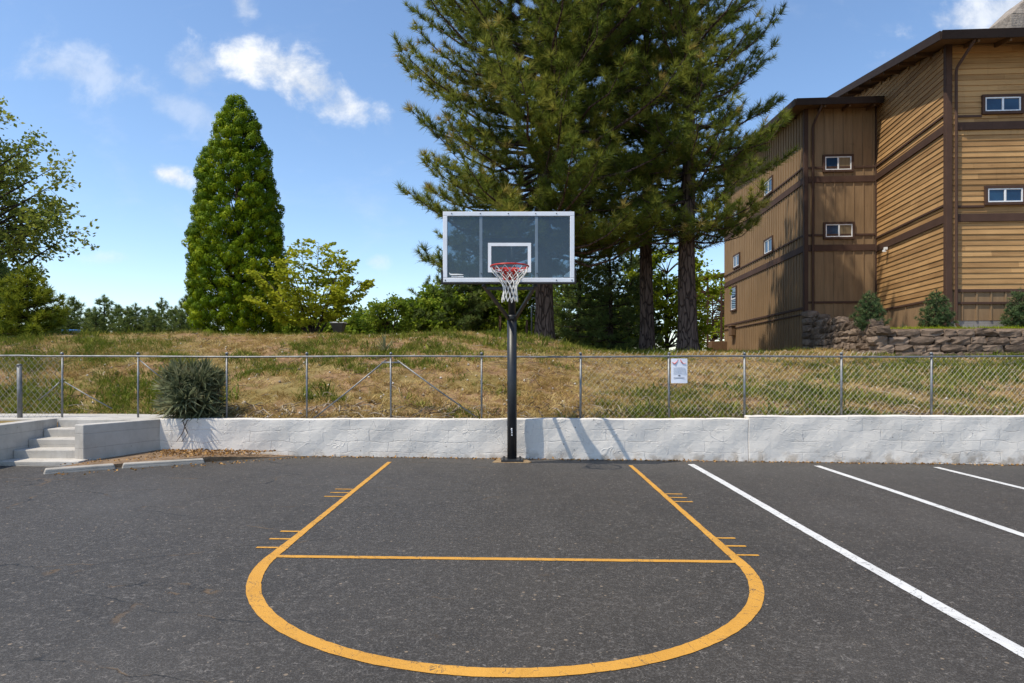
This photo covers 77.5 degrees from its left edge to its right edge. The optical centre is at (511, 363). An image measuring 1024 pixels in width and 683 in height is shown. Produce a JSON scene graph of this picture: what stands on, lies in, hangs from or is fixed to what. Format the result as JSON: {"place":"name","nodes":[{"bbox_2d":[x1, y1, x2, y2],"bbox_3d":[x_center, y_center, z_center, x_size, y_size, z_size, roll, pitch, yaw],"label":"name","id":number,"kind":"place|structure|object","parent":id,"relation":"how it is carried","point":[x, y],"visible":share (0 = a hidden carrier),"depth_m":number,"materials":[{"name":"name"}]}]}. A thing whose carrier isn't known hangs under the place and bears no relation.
{"place":"outdoors","nodes":[
{"label":"outdoors","id":0,"kind":"place"},
{"bbox_2d":[0,414,171,421],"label":"walkway","id":1,"kind":"structure","parent":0,"point":[6,417],"depth_m":10.43,"materials":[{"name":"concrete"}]},
{"bbox_2d":[0,0,1021,350],"label":"sky","id":2,"kind":"structure","parent":0,"point":[135,89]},
{"bbox_2d":[0,456,1023,682],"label":"parking lot","id":3,"kind":"structure","parent":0,"point":[129,575],"depth_m":4.60,"materials":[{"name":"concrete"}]},
{"bbox_2d":[0,418,56,460],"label":"cheek wall","id":4,"kind":"structure","parent":3,"relation":"on","point":[16,435],"depth_m":9.23,"materials":[{"name":"concrete"}]},
{"bbox_2d":[0,418,150,465],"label":"concrete steps","id":5,"kind":"structure","parent":3,"relation":"on","point":[55,446],"depth_m":9.24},
{"bbox_2d":[44,463,115,473],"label":"kerb block","id":6,"kind":"structure","parent":3,"relation":"on","point":[67,469],"depth_m":8.43,"materials":[{"name":"concrete"}]},
{"bbox_2d":[122,458,204,467],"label":"kerb block","id":7,"kind":"structure","parent":3,"relation":"on","point":[162,463],"depth_m":8.95,"materials":[{"name":"concrete"}]},
{"bbox_2d":[63,450,291,467],"bbox_3d":[-4.997,1.479,9.700,3.071,0.242,1.162,0,0,-32],"label":"soil bed","id":8,"kind":"object","parent":3,"relation":"on","point":[206,458],"visible":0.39,"depth_m":9.46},
{"bbox_2d":[246,462,763,676],"bbox_3d":[-0.045,1.495,6.284,4.058,0.049,6.493,0,0,0],"label":"court marking","id":9,"kind":"object","parent":3,"relation":"on","point":[264,612],"visible":1,"depth_m":3.64,"materials":[{"name":"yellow paint"}]},
{"bbox_2d":[492,458,531,462],"bbox_3d":[0.000,1.507,9.797,0.600,0.026,0.445,0,0,0],"label":"soil patch","id":10,"kind":"object","parent":3,"relation":"on","point":[498,460],"visible":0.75,"depth_m":9.66,"materials":[{"name":"brown soil"}]},
{"bbox_2d":[441,212,575,461],"bbox_3d":[-0.136,-0.291,9.031,1.550,3.642,1.473,0,0,-37],"label":"basketball hoop","id":11,"kind":"object","parent":10,"relation":"on","point":[509,274],"visible":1,"depth_m":8.89,"materials":[{"name":"black metal"}]},
{"bbox_2d":[54,448,1023,474],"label":"leaf litter","id":12,"kind":"object","parent":3,"relation":"on","point":[172,451],"visible":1,"depth_m":9.90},
{"bbox_2d":[688,464,1023,657],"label":"parking line","id":13,"kind":"object","parent":3,"relation":"on","point":[1015,648],"visible":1,"depth_m":4.49,"materials":[{"name":"white paint"}]},
{"bbox_2d":[816,466,1023,536],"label":"parking line","id":14,"kind":"object","parent":3,"relation":"on","point":[948,509],"visible":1,"depth_m":7.00,"materials":[{"name":"white paint"}]},
{"bbox_2d":[935,467,1023,488],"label":"parking line","id":15,"kind":"object","parent":3,"relation":"on","point":[981,478],"visible":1,"depth_m":8.70,"materials":[{"name":"white paint"}]},
{"bbox_2d":[0,330,1023,426],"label":"ground","id":16,"kind":"structure","parent":0,"point":[271,377],"depth_m":12.99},
{"bbox_2d":[16,364,22,417],"bbox_3d":[-7.878,0.480,10.200,0.089,0.939,0.085,0,0,0],"label":"gate post","id":17,"kind":"object","parent":16,"relation":"on","point":[19,395],"visible":0.83,"depth_m":10.17,"materials":[{"name":"metal"}]},
{"bbox_2d":[0,256,44,334],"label":"young conifer","id":18,"kind":"object","parent":16,"relation":"on","point":[3,268],"visible":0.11,"depth_m":19.00,"materials":[{"name":"green plant"}]},
{"bbox_2d":[0,263,72,337],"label":"young conifer","id":19,"kind":"object","parent":16,"relation":"on","point":[42,295],"visible":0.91,"depth_m":17.96,"materials":[{"name":"green plant"}]},
{"bbox_2d":[0,95,99,285],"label":"ash tree","id":20,"kind":"object","parent":16,"relation":"on","point":[14,236],"visible":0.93,"depth_m":20.80,"materials":[{"name":"green plant"}]},
{"bbox_2d":[52,307,82,331],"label":"conifer","id":21,"kind":"object","parent":16,"relation":"on","point":[71,321],"visible":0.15,"depth_m":42.92,"materials":[{"name":"green plant"}]},
{"bbox_2d":[61,295,88,327],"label":"conifer","id":22,"kind":"object","parent":16,"relation":"on","point":[72,301],"visible":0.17,"depth_m":46.83,"materials":[{"name":"green plant"}]},
{"bbox_2d":[70,308,105,333],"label":"conifer","id":23,"kind":"object","parent":16,"relation":"on","point":[81,319],"visible":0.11,"depth_m":43.84,"materials":[{"name":"green plant"}]},
{"bbox_2d":[79,307,110,333],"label":"conifer","id":24,"kind":"object","parent":16,"relation":"on","point":[97,322],"visible":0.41,"depth_m":42.82,"materials":[{"name":"green plant"}]},
{"bbox_2d":[0,332,202,375],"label":"long grass","id":25,"kind":"structure","parent":16,"relation":"on","point":[88,352],"depth_m":15.80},
{"bbox_2d":[83,293,120,331],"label":"conifer","id":26,"kind":"object","parent":16,"relation":"on","point":[106,306],"visible":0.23,"depth_m":46.83,"materials":[{"name":"green plant"}]},
{"bbox_2d":[75,418,160,459],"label":"cheek wall","id":27,"kind":"structure","parent":16,"relation":"on","point":[95,441],"depth_m":9.40,"materials":[{"name":"concrete"}]},
{"bbox_2d":[102,304,133,332],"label":"conifer","id":28,"kind":"object","parent":16,"relation":"on","point":[117,313],"visible":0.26,"depth_m":44.73,"materials":[{"name":"green plant"}]},
{"bbox_2d":[111,305,141,333],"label":"conifer","id":29,"kind":"object","parent":16,"relation":"on","point":[128,322],"visible":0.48,"depth_m":42.85,"materials":[{"name":"green plant"}]},
{"bbox_2d":[128,301,145,327],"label":"conifer","id":30,"kind":"object","parent":16,"relation":"on","point":[135,309],"visible":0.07,"depth_m":47.83,"materials":[{"name":"green plant"}]},
{"bbox_2d":[133,306,161,331],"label":"conifer","id":31,"kind":"object","parent":16,"relation":"on","point":[148,310],"visible":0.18,"depth_m":43.83,"materials":[{"name":"green plant"}]},
{"bbox_2d":[138,312,168,333],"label":"conifer","id":32,"kind":"object","parent":16,"relation":"on","point":[157,319],"visible":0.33,"depth_m":42.83,"materials":[{"name":"green plant"}]},
{"bbox_2d":[143,296,171,327],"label":"conifer","id":33,"kind":"object","parent":16,"relation":"on","point":[160,305],"visible":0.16,"depth_m":46.96,"materials":[{"name":"green plant"}]},
{"bbox_2d":[161,305,189,331],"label":"conifer","id":34,"kind":"object","parent":16,"relation":"on","point":[172,312],"visible":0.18,"depth_m":44.76,"materials":[{"name":"green plant"}]},
{"bbox_2d":[162,310,196,332],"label":"conifer","id":35,"kind":"object","parent":16,"relation":"on","point":[182,322],"visible":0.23,"depth_m":42.72,"materials":[{"name":"green plant"}]},
{"bbox_2d":[173,295,189,326],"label":"conifer","id":36,"kind":"object","parent":16,"relation":"on","point":[182,301],"visible":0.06,"depth_m":46.73,"materials":[{"name":"green plant"}]},
{"bbox_2d":[149,348,239,441],"bbox_3d":[-5.192,0.473,10.360,1.317,1.518,1.277,0,0,30],"label":"spiky shrub","id":37,"kind":"object","parent":16,"relation":"on","point":[195,391],"visible":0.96,"depth_m":10.13,"materials":[{"name":"green plant"}]},
{"bbox_2d":[181,93,288,334],"bbox_3d":[-10.386,-5.348,24.005,3.912,9.556,3.799,0,0,0],"label":"columnar tree","id":38,"kind":"object","parent":16,"relation":"on","point":[250,223],"visible":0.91,"depth_m":22.99,"materials":[{"name":"green plant"}]},
{"bbox_2d":[270,313,326,333],"bbox_3d":[-12.238,-1.690,36.071,3.311,2.778,2.998,0,0,0],"label":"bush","id":39,"kind":"object","parent":16,"relation":"on","point":[287,329],"visible":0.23,"depth_m":35.30,"materials":[{"name":"green plant"}]},
{"bbox_2d":[242,238,376,332],"bbox_3d":[-6.558,-2.360,20.477,4.405,3.291,3.050,0,0,0],"label":"maple tree","id":40,"kind":"object","parent":16,"relation":"on","point":[337,297],"visible":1,"depth_m":20.16,"materials":[{"name":"green plant"}]},
{"bbox_2d":[313,316,343,333],"bbox_3d":[-11.006,-1.779,38.025,3.269,2.921,3.059,0,0,0],"label":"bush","id":41,"kind":"object","parent":16,"relation":"on","point":[328,328],"visible":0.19,"depth_m":37.20,"materials":[{"name":"green plant"}]},
{"bbox_2d":[330,322,346,333],"bbox_3d":[-6.676,-1.127,24.550,0.540,0.895,0.540,0,0,0],"label":"grill","id":42,"kind":"object","parent":16,"relation":"on","point":[338,327],"visible":0.82,"depth_m":24.35,"materials":[{"name":"metal"}]},
{"bbox_2d":[332,304,383,334],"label":"leafy tree","id":43,"kind":"object","parent":16,"relation":"on","point":[352,327],"visible":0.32,"depth_m":33.39,"materials":[{"name":"green plant"}]},
{"bbox_2d":[361,390,375,401],"bbox_3d":[-2.507,0.531,11.199,0.439,0.315,0.465,0,0,0],"label":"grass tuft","id":44,"kind":"object","parent":16,"relation":"on","point":[369,397],"visible":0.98,"depth_m":11.16,"materials":[{"name":"beige plant"}]},
{"bbox_2d":[370,334,395,351],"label":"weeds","id":45,"kind":"object","parent":16,"relation":"on","point":[383,346],"visible":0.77,"depth_m":15.56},
{"bbox_2d":[351,292,415,334],"bbox_3d":[-5.363,-1.821,27.063,2.842,2.377,2.591,0,0,-30],"label":"leafy shrub","id":46,"kind":"object","parent":16,"relation":"on","point":[377,323],"visible":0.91,"depth_m":26.54,"materials":[{"name":"green plant"}]},
{"bbox_2d":[396,279,473,332],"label":"leafy tree","id":47,"kind":"object","parent":16,"relation":"on","point":[430,303],"visible":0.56,"depth_m":29.15,"materials":[{"name":"green plant"}]},
{"bbox_2d":[57,327,821,354],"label":"weeds","id":48,"kind":"object","parent":16,"relation":"on","point":[648,350],"visible":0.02,"depth_m":19.67,"materials":[{"name":"green plant"}]},
{"bbox_2d":[402,268,492,332],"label":"leafy tree","id":49,"kind":"object","parent":16,"relation":"on","point":[448,293],"visible":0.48,"depth_m":29.29,"materials":[{"name":"green plant"}]},
{"bbox_2d":[158,418,747,460],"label":"retaining wall","id":50,"kind":"structure","parent":16,"relation":"on","point":[709,439],"depth_m":10.03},
{"bbox_2d":[423,209,498,331],"bbox_3d":[-2.566,-4.078,31.078,4.273,7.174,4.445,0,0,0],"label":"conifer","id":51,"kind":"object","parent":16,"relation":"on","point":[459,254],"visible":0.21,"depth_m":30.54,"materials":[{"name":"green plant"}]},
{"bbox_2d":[453,271,501,330],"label":"leafy tree","id":52,"kind":"object","parent":16,"relation":"on","point":[479,285],"visible":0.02,"depth_m":31.89,"materials":[{"name":"green plant"}]},
{"bbox_2d":[499,316,500,331],"bbox_3d":[-0.464,-1.203,24.500,0.110,1.234,0.090,0,0,0],"label":"wooden post","id":53,"kind":"object","parent":16,"relation":"on","point":[499,323],"visible":0.51,"depth_m":24.45,"materials":[{"name":"brown wood"}]},
{"bbox_2d":[472,217,534,332],"bbox_3d":[-0.416,-4.373,33.112,4.522,7.772,4.252,0,0,23],"label":"conifer","id":54,"kind":"object","parent":16,"relation":"on","point":[495,290],"depth_m":32.16,"materials":[{"name":"green plant"}]},
{"bbox_2d":[0,324,1023,418],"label":"green grass","id":55,"kind":"structure","parent":16,"relation":"on","point":[117,392],"depth_m":13.02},
{"bbox_2d":[0,350,1023,417],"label":"chain link fence","id":56,"kind":"object","parent":16,"relation":"on","point":[744,356],"visible":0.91,"depth_m":10.24,"materials":[{"name":"metal"}]},
{"bbox_2d":[671,359,686,382],"bbox_3d":[2.677,0.123,10.200,0.262,0.395,0.024,0,0,0],"label":"notice","id":57,"kind":"object","parent":56,"relation":"attached to","point":[678,370],"visible":1,"depth_m":10.20,"materials":[{"name":"paper"}]},
{"bbox_2d":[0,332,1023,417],"bbox_3d":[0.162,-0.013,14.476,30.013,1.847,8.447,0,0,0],"label":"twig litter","id":58,"kind":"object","parent":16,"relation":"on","point":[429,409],"visible":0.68,"depth_m":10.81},
{"bbox_2d":[7,333,1019,417],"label":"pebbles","id":59,"kind":"object","parent":16,"relation":"on","point":[504,404],"visible":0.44,"depth_m":12.65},
{"bbox_2d":[465,266,564,334],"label":"leafy tree","id":60,"kind":"object","parent":16,"relation":"on","point":[521,322],"visible":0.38,"depth_m":30.00,"materials":[{"name":"green plant"}]},
{"bbox_2d":[525,320,527,333],"bbox_3d":[0.550,-1.071,24.000,0.110,1.122,0.090,0,0,0],"label":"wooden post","id":61,"kind":"object","parent":16,"relation":"on","point":[526,330],"visible":0.45,"depth_m":23.95,"materials":[{"name":"brown wood"}]},
{"bbox_2d":[531,298,555,333],"bbox_3d":[1.149,-1.477,23.079,0.952,1.819,0.083,0,0,-12],"label":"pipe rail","id":62,"kind":"object","parent":16,"relation":"on","point":[532,316],"visible":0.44,"depth_m":23.00,"materials":[{"name":"metal"}]},
{"bbox_2d":[390,0,721,339],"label":"pine tree","id":63,"kind":"object","parent":16,"relation":"on","point":[558,66],"visible":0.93,"depth_m":20.07,"materials":[{"name":"green plant"}]},
{"bbox_2d":[553,277,604,345],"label":"leafy tree","id":64,"kind":"object","parent":16,"relation":"on","point":[559,297],"visible":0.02,"depth_m":39.53,"materials":[{"name":"green plant"}]},
{"bbox_2d":[553,248,622,348],"bbox_3d":[3.098,-3.309,29.078,4.198,6.793,4.802,0,0,0],"label":"conifer","id":65,"kind":"object","parent":16,"relation":"on","point":[578,291],"visible":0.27,"depth_m":28.45,"materials":[{"name":"green plant"}]},
{"bbox_2d":[574,299,633,345],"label":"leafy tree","id":66,"kind":"object","parent":16,"relation":"on","point":[614,326],"visible":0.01,"depth_m":41.38,"materials":[{"name":"green plant"}]},
{"bbox_2d":[556,241,662,350],"bbox_3d":[4.169,-2.828,26.994,4.701,5.756,4.687,0,0,0],"label":"conifer","id":67,"kind":"object","parent":16,"relation":"on","point":[608,287],"visible":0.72,"depth_m":26.57,"materials":[{"name":"green plant"}]},
{"bbox_2d":[589,247,671,350],"bbox_3d":[5.699,-3.740,30.977,4.481,7.535,4.832,0,0,0],"label":"conifer","id":68,"kind":"object","parent":16,"relation":"on","point":[636,260],"visible":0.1,"depth_m":30.46,"materials":[{"name":"green plant"}]},
{"bbox_2d":[556,0,763,351],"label":"pine tree","id":69,"kind":"object","parent":16,"relation":"on","point":[647,337],"visible":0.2,"depth_m":22.12,"materials":[{"name":"green plant"}]},
{"bbox_2d":[620,240,732,350],"bbox_3d":[7.636,-3.063,31.158,5.491,6.100,6.228,0,0,0],"label":"leafy tree","id":70,"kind":"object","parent":16,"relation":"on","point":[666,309],"visible":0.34,"depth_m":29.92,"materials":[{"name":"green plant"}]},
{"bbox_2d":[583,0,800,350],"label":"pine tree","id":71,"kind":"object","parent":16,"relation":"on","point":[687,235],"visible":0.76,"depth_m":20.29,"materials":[{"name":"green plant"}]},
{"bbox_2d":[697,269,723,351],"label":"leafy tree","id":72,"kind":"object","parent":16,"relation":"on","point":[716,329],"visible":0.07,"depth_m":45.60,"materials":[{"name":"green plant"}]},
{"bbox_2d":[695,0,1023,351],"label":"apartment building","id":73,"kind":"structure","parent":16,"relation":"on","point":[897,184],"depth_m":22.84,"materials":[{"name":"brown wood"}]},
{"bbox_2d":[730,285,736,311],"bbox_3d":[12.117,-3.525,34.869,0.095,1.350,1.100,0,0,4],"label":"window","id":74,"kind":"structure","parent":73,"relation":"in","point":[733,298],"depth_m":34.81,"materials":[{"name":"white glass"}]},
{"bbox_2d":[733,252,739,269],"bbox_3d":[12.079,-5.500,34.320,0.095,0.760,1.200,0,0,4],"label":"window","id":75,"kind":"structure","parent":73,"relation":"in","point":[736,258],"depth_m":34.29,"materials":[{"name":"white glass"}]},
{"bbox_2d":[763,175,772,197],"bbox_3d":[11.716,-8.050,29.133,0.095,0.760,1.200,0,0,4],"label":"window","id":76,"kind":"structure","parent":73,"relation":"in","point":[770,183],"depth_m":29.00,"materials":[{"name":"white plastic"}]},
{"bbox_2d":[763,235,772,256],"bbox_3d":[11.716,-5.350,29.133,0.095,0.760,1.200,0,0,4],"label":"window","id":77,"kind":"structure","parent":73,"relation":"in","point":[768,242],"depth_m":29.11,"materials":[{"name":"white plastic"}]},
{"bbox_2d":[822,154,853,172],"bbox_3d":[12.684,-7.775,24.807,1.160,0.690,0.095,0,0,4],"label":"window","id":78,"kind":"structure","parent":73,"relation":"in","point":[837,160],"depth_m":24.80,"materials":[{"name":"white plastic"}]},
{"bbox_2d":[823,222,854,239],"bbox_3d":[12.714,-5.155,24.805,1.180,0.670,0.095,0,0,4],"label":"window","id":79,"kind":"structure","parent":73,"relation":"in","point":[838,228],"depth_m":24.79,"materials":[{"name":"white plastic"}]},
{"bbox_2d":[981,93,1023,114],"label":"window","id":80,"kind":"structure","parent":73,"relation":"in","point":[991,104],"depth_m":19.34,"materials":[{"name":"blue glass"}]},
{"bbox_2d":[984,185,1023,204],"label":"window","id":81,"kind":"structure","parent":73,"relation":"in","point":[993,194],"depth_m":19.34,"materials":[{"name":"blue glass"}]},
{"bbox_2d":[744,415,1023,464],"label":"retaining wall","id":82,"kind":"structure","parent":16,"relation":"on","point":[971,439],"depth_m":10.03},
{"bbox_2d":[801,311,1023,355],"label":"stone wall","id":83,"kind":"structure","parent":16,"relation":"on","point":[827,331],"depth_m":17.97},
{"bbox_2d":[849,290,891,330],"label":"dwarf spruce","id":84,"kind":"object","parent":83,"relation":"on","point":[874,310],"visible":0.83,"depth_m":18.63,"materials":[{"name":"green plant"}]},
{"bbox_2d":[891,328,1023,352],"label":"terrace","id":85,"kind":"structure","parent":16,"relation":"on","point":[953,329],"depth_m":18.10,"materials":[{"name":"grey stone"}]},
{"bbox_2d":[913,289,958,327],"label":"dwarf spruce","id":86,"kind":"object","parent":85,"relation":"on","point":[939,315],"visible":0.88,"depth_m":18.63,"materials":[{"name":"green plant"}]},
{"bbox_2d":[890,325,1023,328],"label":"ground cover","id":87,"kind":"object","parent":85,"relation":"on","point":[972,327],"visible":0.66,"depth_m":18.27,"materials":[{"name":"green plant"}]},
{"bbox_2d":[998,287,1023,326],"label":"dwarf spruce","id":88,"kind":"object","parent":85,"relation":"on","point":[1016,313],"visible":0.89,"depth_m":18.70,"materials":[{"name":"green plant"}]}
]}

